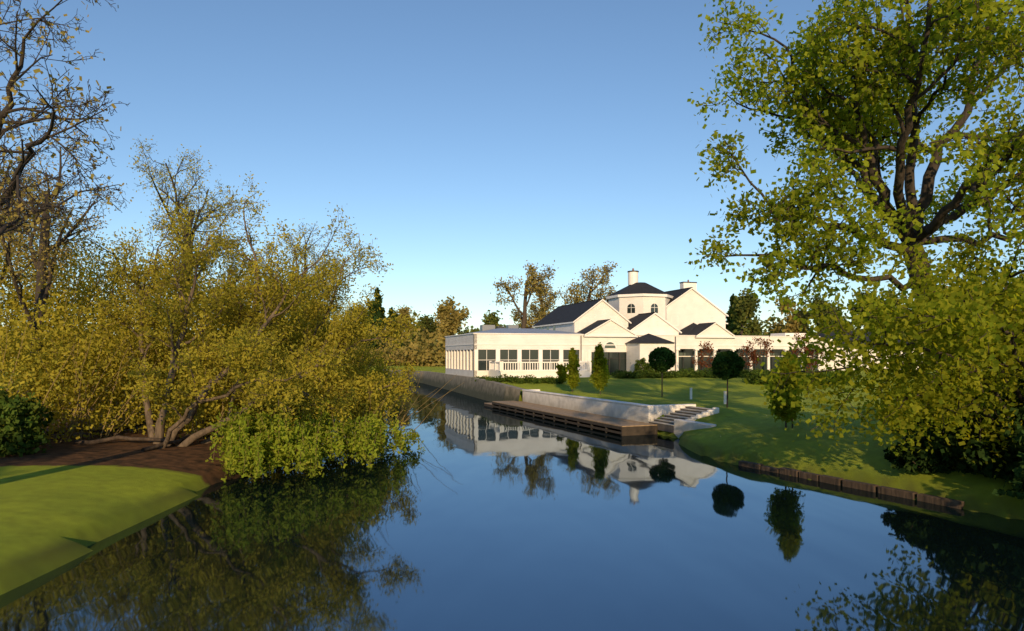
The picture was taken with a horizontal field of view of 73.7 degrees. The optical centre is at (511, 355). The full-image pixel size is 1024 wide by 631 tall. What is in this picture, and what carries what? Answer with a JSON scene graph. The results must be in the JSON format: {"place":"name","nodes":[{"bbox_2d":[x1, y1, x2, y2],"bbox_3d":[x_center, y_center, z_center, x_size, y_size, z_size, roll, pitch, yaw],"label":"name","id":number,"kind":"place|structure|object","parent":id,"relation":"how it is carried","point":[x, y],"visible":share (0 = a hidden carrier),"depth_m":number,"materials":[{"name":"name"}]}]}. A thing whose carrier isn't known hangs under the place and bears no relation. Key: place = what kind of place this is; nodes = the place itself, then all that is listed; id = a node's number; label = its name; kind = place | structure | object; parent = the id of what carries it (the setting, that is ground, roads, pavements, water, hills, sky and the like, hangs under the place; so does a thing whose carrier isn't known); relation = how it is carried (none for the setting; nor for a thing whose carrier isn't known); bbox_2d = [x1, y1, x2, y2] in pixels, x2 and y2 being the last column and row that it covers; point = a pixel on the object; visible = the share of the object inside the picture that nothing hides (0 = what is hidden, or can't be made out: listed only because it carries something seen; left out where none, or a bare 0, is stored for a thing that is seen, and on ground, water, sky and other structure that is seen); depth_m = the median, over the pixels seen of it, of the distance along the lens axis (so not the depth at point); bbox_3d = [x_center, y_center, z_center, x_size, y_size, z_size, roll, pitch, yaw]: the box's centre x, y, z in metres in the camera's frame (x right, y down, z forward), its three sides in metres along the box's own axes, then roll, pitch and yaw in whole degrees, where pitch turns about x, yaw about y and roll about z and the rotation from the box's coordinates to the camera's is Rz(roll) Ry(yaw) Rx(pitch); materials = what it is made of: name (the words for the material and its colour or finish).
{"place":"outdoors","nodes":[
{"label":"outdoors","id":0,"kind":"place"},
{"bbox_2d":[205,395,424,481],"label":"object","id":1,"kind":"object","parent":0,"point":[254,446],"visible":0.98,"depth_m":25.14,"materials":[{"name":"green plant"}]},
{"bbox_2d":[0,382,1023,630],"bbox_3d":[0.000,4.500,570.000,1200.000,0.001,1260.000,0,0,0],"label":"river water","id":2,"kind":"structure","parent":0,"point":[476,514],"depth_m":15.65,"materials":[{"name":"blue liquid"}]},
{"bbox_2d":[484,401,656,435],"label":"jetty deck","id":3,"kind":"structure","parent":2,"relation":"on","point":[626,427],"depth_m":43.96,"materials":[{"name":"brown wood"}]},
{"bbox_2d":[0,358,1023,594],"bbox_3d":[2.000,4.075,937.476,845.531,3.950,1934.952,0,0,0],"label":"terrain","id":4,"kind":"structure","parent":0,"point":[63,503],"depth_m":23.53,"materials":[{"name":"green plant"}]},
{"bbox_2d":[0,386,53,457],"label":"bush","id":5,"kind":"object","parent":4,"relation":"on","point":[22,416],"visible":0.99,"depth_m":24.49,"materials":[{"name":"green plant"}]},
{"bbox_2d":[0,118,76,283],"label":"tree","id":6,"kind":"object","parent":4,"relation":"on","point":[25,197],"visible":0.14,"depth_m":33.58,"materials":[{"name":"brown plant"}]},
{"bbox_2d":[0,127,129,431],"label":"tree","id":7,"kind":"object","parent":4,"relation":"on","point":[42,261],"visible":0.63,"depth_m":30.46,"materials":[{"name":"brown plant"}]},
{"bbox_2d":[0,0,133,245],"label":"bare ash tree","id":8,"kind":"object","parent":4,"relation":"on","point":[15,183],"visible":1,"depth_m":13.52,"materials":[{"name":"brown plant"}]},
{"bbox_2d":[107,282,117,416],"bbox_3d":[-20.713,-0.551,35.438,0.562,8.734,0.650,0,0,-24],"label":"birch stem","id":9,"kind":"object","parent":4,"relation":"on","point":[112,291],"visible":0.09,"depth_m":35.52,"materials":[{"name":"brown plant"}]},
{"bbox_2d":[47,407,212,451],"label":"fallen logs","id":10,"kind":"object","parent":4,"relation":"on","point":[117,437],"visible":0.37,"depth_m":27.62,"materials":[{"name":"brown wood"}]},
{"bbox_2d":[70,135,270,414],"bbox_3d":[-17.289,-4.035,36.673,8.257,15.993,8.960,0,0,0],"label":"tree","id":11,"kind":"object","parent":4,"relation":"on","point":[178,196],"visible":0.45,"depth_m":35.81,"materials":[{"name":"yellow plant"}]},
{"bbox_2d":[131,157,248,325],"bbox_3d":[-20.012,-4.145,44.108,9.473,16.251,7.569,0,0,41],"label":"tree","id":12,"kind":"object","parent":4,"relation":"on","point":[202,208],"visible":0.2,"depth_m":42.71,"materials":[{"name":"yellow plant"}]},
{"bbox_2d":[0,209,462,450],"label":"trees","id":13,"kind":"object","parent":4,"relation":"on","point":[77,346],"visible":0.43,"depth_m":30.81,"materials":[{"name":"yellow"}]},
{"bbox_2d":[224,240,283,303],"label":"tree","id":14,"kind":"object","parent":4,"relation":"on","point":[262,253],"visible":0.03,"depth_m":69.77,"materials":[{"name":"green plant"}]},
{"bbox_2d":[87,171,424,448],"bbox_3d":[-11.091,-2.648,30.362,13.957,13.502,16.419,0,0,0],"label":"willow tree","id":15,"kind":"object","parent":4,"relation":"on","point":[242,353],"visible":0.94,"depth_m":29.13,"materials":[{"name":"green plant"}]},
{"bbox_2d":[242,230,332,329],"bbox_3d":[-18.654,-3.243,58.513,9.156,14.665,8.412,0,0,-25],"label":"tree","id":16,"kind":"object","parent":4,"relation":"on","point":[292,264],"visible":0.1,"depth_m":57.33,"materials":[{"name":"yellow plant"}]},
{"bbox_2d":[139,325,465,366],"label":"bank scrub","id":17,"kind":"object","parent":4,"relation":"on","point":[427,355],"visible":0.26,"depth_m":156.37,"materials":[{"name":"yellow"}]},
{"bbox_2d":[281,218,359,347],"bbox_3d":[-13.794,-2.626,47.655,6.316,13.307,6.716,0,0,0],"label":"tree","id":18,"kind":"object","parent":4,"relation":"on","point":[314,256],"visible":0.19,"depth_m":47.61,"materials":[{"name":"yellow plant"}]},
{"bbox_2d":[342,302,367,326],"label":"tree","id":19,"kind":"object","parent":4,"relation":"on","point":[356,311],"visible":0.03,"depth_m":236.23,"materials":[{"name":"green plant"}]},
{"bbox_2d":[394,305,415,346],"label":"tree","id":20,"kind":"object","parent":4,"relation":"on","point":[404,311],"visible":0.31,"depth_m":226.98,"materials":[{"name":"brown plant"}]},
{"bbox_2d":[408,314,438,346],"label":"tree","id":21,"kind":"object","parent":4,"relation":"on","point":[429,326],"visible":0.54,"depth_m":200.08,"materials":[{"name":"green plant"}]},
{"bbox_2d":[433,295,471,343],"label":"tree","id":22,"kind":"object","parent":4,"relation":"on","point":[449,317],"visible":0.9,"depth_m":166.87,"materials":[{"name":"brown plant"}]},
{"bbox_2d":[386,369,523,401],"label":"stone river wall","id":23,"kind":"structure","parent":4,"relation":"on","point":[487,390],"depth_m":75.63,"materials":[{"name":"grey stone"}]},
{"bbox_2d":[479,310,505,328],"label":"tree","id":24,"kind":"object","parent":4,"relation":"on","point":[491,319],"visible":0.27,"depth_m":160.89,"materials":[{"name":"green plant"}]},
{"bbox_2d":[1,312,1010,358],"bbox_3d":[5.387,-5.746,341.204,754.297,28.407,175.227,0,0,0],"label":"trees","id":25,"kind":"object","parent":4,"relation":"on","point":[478,330],"visible":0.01,"depth_m":270.00,"materials":[{"name":"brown plant"}]},
{"bbox_2d":[490,260,558,328],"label":"tree","id":26,"kind":"object","parent":4,"relation":"on","point":[520,315],"visible":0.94,"depth_m":128.25,"materials":[{"name":"brown plant"}]},
{"bbox_2d":[489,361,589,377],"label":"terrace balustrade","id":27,"kind":"object","parent":4,"relation":"on","point":[496,368],"visible":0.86,"depth_m":75.03,"materials":[{"name":"white stone"}]},
{"bbox_2d":[526,273,566,324],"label":"tree","id":28,"kind":"object","parent":4,"relation":"on","point":[547,306],"visible":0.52,"depth_m":148.55,"materials":[{"name":"brown plant"}]},
{"bbox_2d":[361,287,739,349],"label":"conifers","id":29,"kind":"object","parent":4,"relation":"on","point":[378,314],"visible":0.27,"depth_m":184.25,"materials":[{"name":"green plant"}]},
{"bbox_2d":[556,364,566,383],"bbox_3d":[4.843,1.786,64.773,1.413,2.059,1.265,0,0,0],"label":"columnar shrub","id":30,"kind":"object","parent":4,"relation":"on","point":[561,372],"visible":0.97,"depth_m":64.57,"materials":[{"name":"green plant"}]},
{"bbox_2d":[565,347,580,391],"bbox_3d":[5.079,1.236,56.368,1.416,3.838,1.464,0,0,0],"label":"columnar shrub","id":31,"kind":"object","parent":4,"relation":"on","point":[573,374],"visible":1,"depth_m":56.20,"materials":[{"name":"green plant"}]},
{"bbox_2d":[561,261,620,305],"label":"tree","id":32,"kind":"object","parent":4,"relation":"on","point":[591,289],"visible":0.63,"depth_m":129.71,"materials":[{"name":"brown plant"}]},
{"bbox_2d":[589,342,609,393],"bbox_3d":[6.804,1.063,52.870,1.735,4.169,1.684,0,0,0],"label":"columnar shrub","id":33,"kind":"object","parent":4,"relation":"on","point":[601,376],"visible":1,"depth_m":52.66,"materials":[{"name":"green plant"}]},
{"bbox_2d":[522,389,695,422],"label":"retaining wall","id":34,"kind":"structure","parent":4,"relation":"on","point":[645,413],"depth_m":44.95,"materials":[{"name":"grey concrete"}]},
{"bbox_2d":[648,346,675,396],"bbox_3d":[11.071,1.262,50.312,2.047,3.822,2.002,0,0,0],"label":"topiary tree","id":35,"kind":"object","parent":4,"relation":"on","point":[662,359],"visible":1,"depth_m":49.82,"materials":[{"name":"green plant"}]},
{"bbox_2d":[471,358,858,384],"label":"border hedge shrubs","id":36,"kind":"object","parent":4,"relation":"on","point":[753,375],"visible":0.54,"depth_m":70.66,"materials":[{"name":"green plant"}]},
{"bbox_2d":[648,406,711,432],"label":"steps","id":37,"kind":"structure","parent":4,"relation":"on","point":[666,423],"depth_m":38.88,"materials":[{"name":"grey concrete"}]},
{"bbox_2d":[445,268,924,376],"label":"hotel building","id":38,"kind":"structure","parent":4,"relation":"on","point":[630,323],"depth_m":88.04,"materials":[{"name":"white paint"}]},
{"bbox_2d":[724,391,726,403],"bbox_3d":[13.363,2.688,42.800,0.190,0.840,0.185,0,0,0],"label":"bollard light","id":39,"kind":"object","parent":4,"relation":"on","point":[725,396],"visible":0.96,"depth_m":42.74,"materials":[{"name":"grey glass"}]},
{"bbox_2d":[711,350,745,407],"bbox_3d":[12.533,1.419,39.653,1.885,3.447,1.902,0,0,0],"label":"topiary tree","id":40,"kind":"object","parent":4,"relation":"on","point":[728,364],"visible":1,"depth_m":39.18,"materials":[{"name":"green plant"}]},
{"bbox_2d":[727,288,768,335],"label":"tree","id":41,"kind":"object","parent":4,"relation":"on","point":[743,309],"visible":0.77,"depth_m":134.38,"materials":[{"name":"green plant"}]},
{"bbox_2d":[691,332,823,370],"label":"shrubs","id":42,"kind":"object","parent":4,"relation":"on","point":[753,354],"visible":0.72,"depth_m":74.56,"materials":[{"name":"brown plant"}]},
{"bbox_2d":[763,350,804,427],"bbox_3d":[12.253,1.580,30.592,1.832,3.598,1.952,0,0,0],"label":"columnar shrub","id":43,"kind":"object","parent":4,"relation":"on","point":[787,413],"visible":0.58,"depth_m":30.38,"materials":[{"name":"green plant"}]},
{"bbox_2d":[765,296,812,333],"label":"tree","id":44,"kind":"object","parent":4,"relation":"on","point":[791,325],"visible":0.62,"depth_m":147.58,"materials":[{"name":"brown plant"}]},
{"bbox_2d":[806,293,855,333],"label":"tree","id":45,"kind":"object","parent":4,"relation":"on","point":[816,301],"visible":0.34,"depth_m":140.09,"materials":[{"name":"green plant"}]},
{"bbox_2d":[738,460,964,508],"bbox_3d":[11.260,4.532,23.956,0.302,0.535,8.817,0,0,-26],"label":"wooden bank edging","id":46,"kind":"object","parent":4,"relation":"on","point":[932,499],"visible":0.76,"depth_m":22.87,"materials":[{"name":"brown wood"}]},
{"bbox_2d":[684,0,1023,402],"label":"oak tree","id":47,"kind":"object","parent":4,"relation":"on","point":[849,126],"visible":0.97,"depth_m":20.97,"materials":[{"name":"green plant"}]},
{"bbox_2d":[846,290,908,337],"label":"tree","id":48,"kind":"object","parent":4,"relation":"on","point":[869,317],"visible":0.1,"depth_m":149.12,"materials":[{"name":"green plant"}]},
{"bbox_2d":[744,225,1023,477],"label":"tree","id":49,"kind":"object","parent":4,"relation":"on","point":[968,316],"visible":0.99,"depth_m":17.93,"materials":[{"name":"green plant"}]},
{"bbox_2d":[883,364,1023,499],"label":"bank undergrowth bushes","id":50,"kind":"object","parent":4,"relation":"on","point":[943,456],"visible":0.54,"depth_m":20.78,"materials":[{"name":"green plant"}]},
{"bbox_2d":[0,0,1023,355],"label":"sky","id":51,"kind":"structure","parent":0,"point":[475,141],"materials":[{"name":"blue"}]},
{"bbox_2d":[674,407,718,437],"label":"stair side wall","id":52,"kind":"structure","parent":0,"point":[681,426],"depth_m":36.75,"materials":[{"name":"grey concrete"}]}
]}

